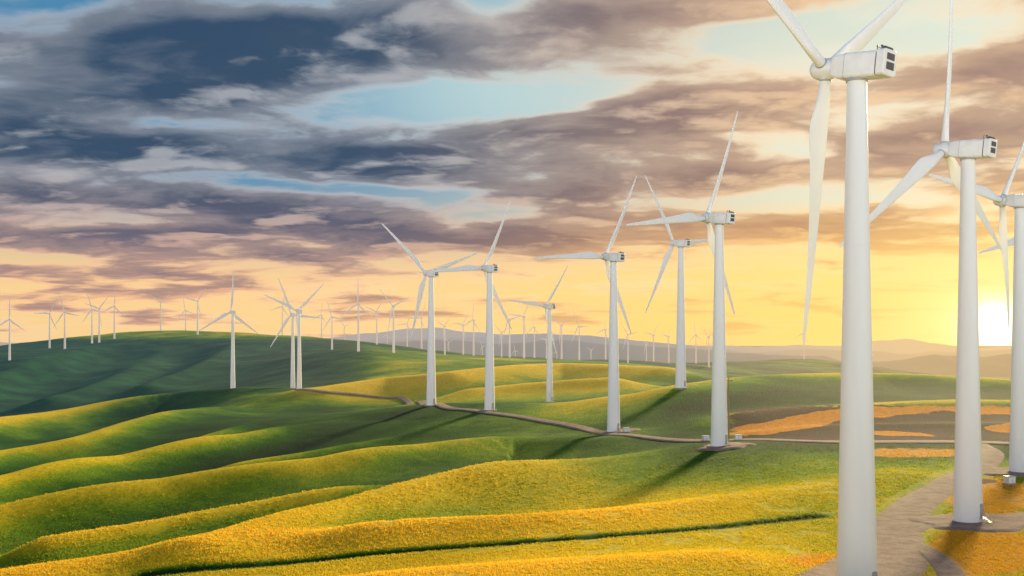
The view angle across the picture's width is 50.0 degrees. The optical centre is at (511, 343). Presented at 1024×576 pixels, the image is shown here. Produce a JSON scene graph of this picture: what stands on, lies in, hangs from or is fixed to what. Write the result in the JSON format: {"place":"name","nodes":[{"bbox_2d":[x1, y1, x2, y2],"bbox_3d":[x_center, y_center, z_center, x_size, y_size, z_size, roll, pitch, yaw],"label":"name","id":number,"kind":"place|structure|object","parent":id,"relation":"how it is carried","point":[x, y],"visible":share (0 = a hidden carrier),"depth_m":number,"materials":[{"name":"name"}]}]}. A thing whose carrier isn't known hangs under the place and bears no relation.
{"place":"outdoors","nodes":[
{"label":"outdoors","id":0,"kind":"place"},
{"bbox_2d":[0,327,755,348],"bbox_3d":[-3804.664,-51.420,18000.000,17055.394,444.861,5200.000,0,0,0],"label":"distant hills","id":1,"kind":"structure","parent":0,"point":[402,333],"depth_m":17241.98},
{"bbox_2d":[0,330,1023,575],"bbox_3d":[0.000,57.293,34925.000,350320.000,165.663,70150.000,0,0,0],"label":"terrain","id":2,"kind":"structure","parent":0,"point":[164,414],"depth_m":370.75,"materials":[{"name":"green plant"}]},
{"bbox_2d":[0,297,24,359],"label":"wind turbine","id":3,"kind":"object","parent":2,"relation":"on","point":[9,350],"visible":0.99,"depth_m":1491.85,"materials":[{"name":"paint"}]},
{"bbox_2d":[38,298,56,347],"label":"wind turbine","id":4,"kind":"object","parent":2,"relation":"on","point":[49,313],"visible":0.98,"depth_m":1754.93,"materials":[{"name":"paint"}]},
{"bbox_2d":[54,294,77,348],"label":"wind turbine","id":5,"kind":"object","parent":2,"relation":"on","point":[64,312],"visible":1,"depth_m":1657.44,"materials":[{"name":"paint"}]},
{"bbox_2d":[82,294,105,342],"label":"wind turbine","id":6,"kind":"object","parent":2,"relation":"on","point":[91,310],"visible":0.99,"depth_m":1790.16,"materials":[{"name":"paint"}]},
{"bbox_2d":[85,296,108,342],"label":"wind turbine","id":7,"kind":"object","parent":2,"relation":"on","point":[99,320],"visible":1,"depth_m":1789.97,"materials":[{"name":"paint"}]},
{"bbox_2d":[102,288,123,338],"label":"wind turbine","id":8,"kind":"object","parent":2,"relation":"on","point":[114,316],"visible":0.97,"depth_m":1864.59,"materials":[{"name":"paint"}]},
{"bbox_2d":[150,295,166,330],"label":"wind turbine","id":9,"kind":"object","parent":2,"relation":"on","point":[160,312],"visible":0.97,"depth_m":2081.39,"materials":[{"name":"paint"}]},
{"bbox_2d":[177,300,193,329],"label":"wind turbine","id":10,"kind":"object","parent":2,"relation":"on","point":[185,315],"visible":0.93,"depth_m":2355.39,"materials":[{"name":"paint"}]},
{"bbox_2d":[186,290,204,334],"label":"wind turbine","id":11,"kind":"object","parent":2,"relation":"on","point":[197,311],"visible":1,"depth_m":1826.49,"materials":[{"name":"paint"}]},
{"bbox_2d":[199,270,257,387],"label":"wind turbine","id":12,"kind":"object","parent":2,"relation":"on","point":[232,374],"visible":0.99,"depth_m":868.33,"materials":[{"name":"paint"}]},
{"bbox_2d":[272,298,288,334],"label":"wind turbine","id":13,"kind":"object","parent":2,"relation":"on","point":[282,313],"visible":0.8,"depth_m":1988.92,"materials":[{"name":"paint"}]},
{"bbox_2d":[265,285,322,388],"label":"wind turbine","id":14,"kind":"object","parent":2,"relation":"on","point":[298,324],"visible":0.96,"depth_m":827.98,"materials":[{"name":"paint"}]},
{"bbox_2d":[270,278,320,387],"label":"wind turbine","id":15,"kind":"object","parent":2,"relation":"on","point":[292,380],"visible":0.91,"depth_m":894.42,"materials":[{"name":"paint"}]},
{"bbox_2d":[314,303,326,337],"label":"wind turbine","id":16,"kind":"object","parent":2,"relation":"on","point":[321,321],"visible":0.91,"depth_m":2294.94,"materials":[{"name":"paint"}]},
{"bbox_2d":[323,301,340,349],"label":"wind turbine","id":17,"kind":"object","parent":2,"relation":"on","point":[331,328],"visible":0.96,"depth_m":1499.40,"materials":[{"name":"paint"}]},
{"bbox_2d":[340,290,371,350],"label":"wind turbine","id":18,"kind":"object","parent":2,"relation":"on","point":[358,337],"visible":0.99,"depth_m":1278.35,"materials":[{"name":"paint"}]},
{"bbox_2d":[367,299,383,343],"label":"wind turbine","id":19,"kind":"object","parent":2,"relation":"on","point":[376,311],"visible":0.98,"depth_m":1699.23,"materials":[{"name":"paint"}]},
{"bbox_2d":[379,289,407,352],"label":"wind turbine","id":20,"kind":"object","parent":2,"relation":"on","point":[393,338],"visible":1,"depth_m":1296.90,"materials":[{"name":"paint"}]},
{"bbox_2d":[398,313,410,346],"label":"wind turbine","id":21,"kind":"object","parent":2,"relation":"on","point":[407,330],"visible":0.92,"depth_m":1899.43,"materials":[{"name":"paint"}]},
{"bbox_2d":[412,302,425,348],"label":"wind turbine","id":22,"kind":"object","parent":2,"relation":"on","point":[421,318],"visible":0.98,"depth_m":1904.11,"materials":[{"name":"paint"}]},
{"bbox_2d":[381,223,477,405],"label":"wind turbine","id":23,"kind":"object","parent":2,"relation":"on","point":[431,390],"visible":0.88,"depth_m":514.28,"materials":[{"name":"grey metal"}]},
{"bbox_2d":[437,318,449,354],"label":"wind turbine","id":24,"kind":"object","parent":2,"relation":"on","point":[444,326],"visible":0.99,"depth_m":1349.49,"materials":[{"name":"paint"}]},
{"bbox_2d":[454,314,467,354],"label":"wind turbine","id":25,"kind":"object","parent":2,"relation":"on","point":[463,336],"visible":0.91,"depth_m":1799.23,"materials":[{"name":"paint"}]},
{"bbox_2d":[420,202,511,410],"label":"wind turbine","id":26,"kind":"object","parent":2,"relation":"on","point":[489,400],"visible":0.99,"depth_m":479.27,"materials":[{"name":"grey metal"}]},
{"bbox_2d":[462,305,479,355],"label":"wind turbine","id":27,"kind":"object","parent":2,"relation":"on","point":[473,320],"visible":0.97,"depth_m":1627.11,"materials":[{"name":"paint"}]},
{"bbox_2d":[495,325,509,356],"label":"wind turbine","id":28,"kind":"object","parent":2,"relation":"on","point":[501,339],"visible":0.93,"depth_m":1499.41,"materials":[{"name":"paint"}]},
{"bbox_2d":[502,310,518,357],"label":"wind turbine","id":29,"kind":"object","parent":2,"relation":"on","point":[510,319],"visible":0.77,"depth_m":1543.02,"materials":[{"name":"paint"}]},
{"bbox_2d":[509,299,530,357],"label":"wind turbine","id":30,"kind":"object","parent":2,"relation":"on","point":[524,328],"visible":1,"depth_m":1443.30,"materials":[{"name":"paint"}]},
{"bbox_2d":[525,319,537,357],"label":"wind turbine","id":31,"kind":"object","parent":2,"relation":"on","point":[534,336],"visible":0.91,"depth_m":1988.74,"materials":[{"name":"paint"}]},
{"bbox_2d":[507,266,567,401],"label":"wind turbine","id":32,"kind":"object","parent":2,"relation":"on","point":[549,380],"visible":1,"depth_m":570.80,"materials":[{"name":"grey metal"}]},
{"bbox_2d":[551,316,570,358],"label":"wind turbine","id":33,"kind":"object","parent":2,"relation":"on","point":[561,325],"visible":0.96,"depth_m":1721.15,"materials":[{"name":"paint"}]},
{"bbox_2d":[571,310,587,359],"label":"wind turbine","id":34,"kind":"object","parent":2,"relation":"on","point":[579,338],"visible":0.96,"depth_m":1499.31,"materials":[{"name":"paint"}]},
{"bbox_2d":[534,176,636,431],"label":"wind turbine","id":35,"kind":"object","parent":2,"relation":"on","point":[613,417],"visible":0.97,"depth_m":387.09,"materials":[{"name":"grey metal"}]},
{"bbox_2d":[597,317,608,359],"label":"wind turbine","id":36,"kind":"object","parent":2,"relation":"on","point":[605,330],"visible":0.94,"depth_m":1904.05,"materials":[{"name":"paint"}]},
{"bbox_2d":[621,323,635,362],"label":"wind turbine","id":37,"kind":"object","parent":2,"relation":"on","point":[627,345],"visible":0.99,"depth_m":1699.54,"materials":[{"name":"paint"}]},
{"bbox_2d":[644,323,658,361],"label":"wind turbine","id":38,"kind":"object","parent":2,"relation":"on","point":[653,335],"visible":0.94,"depth_m":2034.06,"materials":[{"name":"paint"}]},
{"bbox_2d":[662,327,670,362],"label":"wind turbine","id":39,"kind":"object","parent":2,"relation":"on","point":[668,346],"visible":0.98,"depth_m":1899.36,"materials":[{"name":"paint"}]},
{"bbox_2d":[645,176,707,388],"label":"wind turbine","id":40,"kind":"object","parent":2,"relation":"on","point":[680,380],"visible":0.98,"depth_m":468.65,"materials":[{"name":"grey metal"}]},
{"bbox_2d":[626,111,737,446],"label":"wind turbine","id":41,"kind":"object","parent":2,"relation":"on","point":[719,432],"visible":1,"depth_m":297.11,"materials":[{"name":"grey metal"}]},
{"bbox_2d":[687,323,701,362],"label":"wind turbine","id":42,"kind":"object","parent":2,"relation":"on","point":[695,346],"visible":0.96,"depth_m":2131.29,"materials":[{"name":"paint"}]},
{"bbox_2d":[701,435,709,440],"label":"transformer cabinet","id":43,"kind":"object","parent":2,"relation":"on","point":[705,437],"visible":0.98,"depth_m":336.42,"materials":[{"name":"metal"}]},
{"bbox_2d":[704,330,712,366],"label":"wind turbine","id":44,"kind":"object","parent":2,"relation":"on","point":[708,337],"visible":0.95,"depth_m":1749.33,"materials":[{"name":"paint"}]},
{"bbox_2d":[697,442,756,450],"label":"gravel pad","id":45,"kind":"object","parent":2,"relation":"on","point":[736,445],"visible":0.88,"depth_m":295.13,"materials":[{"name":"beige gravel"}]},
{"bbox_2d":[726,378,732,438],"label":"utility pole","id":46,"kind":"object","parent":2,"relation":"on","point":[728,380],"visible":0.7,"depth_m":330.49,"materials":[{"name":"brown wood"}]},
{"bbox_2d":[734,434,741,440],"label":"transformer cabinet","id":47,"kind":"object","parent":2,"relation":"on","point":[738,437],"visible":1,"depth_m":321.27,"materials":[{"name":"metal"}]},
{"bbox_2d":[797,333,807,358],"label":"wind turbine","id":48,"kind":"object","parent":2,"relation":"on","point":[803,348],"visible":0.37,"depth_m":2355.57,"materials":[{"name":"paint"}]},
{"bbox_2d":[766,0,906,575],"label":"wind turbine","id":49,"kind":"object","parent":2,"relation":"on","point":[852,66],"visible":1,"depth_m":127.08,"materials":[{"name":"paint"}]},
{"bbox_2d":[839,0,1001,523],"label":"wind turbine","id":50,"kind":"object","parent":2,"relation":"on","point":[968,500],"visible":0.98,"depth_m":181.24,"materials":[{"name":"grey metal"}]},
{"bbox_2d":[907,513,1023,532],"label":"gravel pad","id":51,"kind":"object","parent":2,"relation":"on","point":[1006,523],"visible":0.81,"depth_m":179.62,"materials":[{"name":"beige gravel"}]},
{"bbox_2d":[929,142,1023,471],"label":"wind turbine","id":52,"kind":"object","parent":2,"relation":"on","point":[1003,200],"visible":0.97,"depth_m":249.14,"materials":[{"name":"grey metal"}]},
{"bbox_2d":[979,237,1013,252],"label":"wind turbine","id":53,"kind":"object","parent":2,"relation":"on","point":[1010,242],"visible":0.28,"depth_m":360.74,"materials":[{"name":"grey metal"}]},
{"bbox_2d":[982,467,1023,476],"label":"gravel pad","id":54,"kind":"object","parent":2,"relation":"on","point":[995,471],"visible":0.77,"depth_m":247.78,"materials":[{"name":"beige gravel"}]},
{"bbox_2d":[1002,475,1016,484],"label":"transformer cabinet","id":55,"kind":"object","parent":2,"relation":"on","point":[1009,479],"visible":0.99,"depth_m":228.05,"materials":[{"name":"metal"}]},
{"bbox_2d":[0,0,1023,345],"label":"sky","id":56,"kind":"structure","parent":0,"point":[159,149],"materials":[{"name":"multicoloured"}]},
{"bbox_2d":[363,333,741,352],"bbox_3d":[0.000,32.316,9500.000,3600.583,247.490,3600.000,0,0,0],"label":"distant hills","id":57,"kind":"structure","parent":0,"point":[516,338],"depth_m":8908.74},
{"bbox_2d":[381,339,839,362],"bbox_3d":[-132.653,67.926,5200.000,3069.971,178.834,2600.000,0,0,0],"label":"distant hills","id":58,"kind":"structure","parent":0,"point":[570,350],"depth_m":4774.48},
{"bbox_2d":[295,388,1008,444],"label":"road","id":59,"kind":"structure","parent":0,"point":[405,400],"depth_m":371.58,"materials":[{"name":"grey gravel"}]},
{"bbox_2d":[593,428,640,433],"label":"gravel pad","id":60,"kind":"object","parent":59,"relation":"on","point":[631,430],"visible":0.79,"depth_m":385.64,"materials":[{"name":"beige gravel"}]},
{"bbox_2d":[623,427,629,432],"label":"transformer cabinet","id":61,"kind":"object","parent":60,"relation":"on","point":[626,429],"visible":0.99,"depth_m":381.47,"materials":[{"name":"grey metal"}]},
{"bbox_2d":[726,354,1011,376],"bbox_3d":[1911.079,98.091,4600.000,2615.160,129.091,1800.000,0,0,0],"label":"distant hills","id":62,"kind":"structure","parent":0,"point":[990,366],"depth_m":4455.27,"materials":[{"name":"beige"}]},
{"bbox_2d":[729,339,1011,353],"bbox_3d":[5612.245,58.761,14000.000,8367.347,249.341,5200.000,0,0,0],"label":"distant hills","id":63,"kind":"structure","parent":0,"point":[905,346],"depth_m":13140.68,"materials":[{"name":"beige"}]},
{"bbox_2d":[752,349,1011,360],"bbox_3d":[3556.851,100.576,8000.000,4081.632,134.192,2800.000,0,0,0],"label":"distant hills","id":64,"kind":"structure","parent":0,"point":[876,355],"depth_m":7781.39,"materials":[{"name":"beige"}]},
{"bbox_2d":[794,443,1003,575],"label":"road","id":65,"kind":"structure","parent":0,"point":[896,556],"depth_m":175.97,"materials":[{"name":"beige gravel"}]},
{"bbox_2d":[888,536,965,575],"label":"path","id":66,"kind":"structure","parent":0,"point":[941,563],"depth_m":149.73,"materials":[{"name":"beige gravel"}]},
{"bbox_2d":[889,512,1023,532],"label":"path","id":67,"kind":"structure","parent":0,"point":[921,527],"depth_m":178.03,"materials":[{"name":"beige gravel"}]}
]}

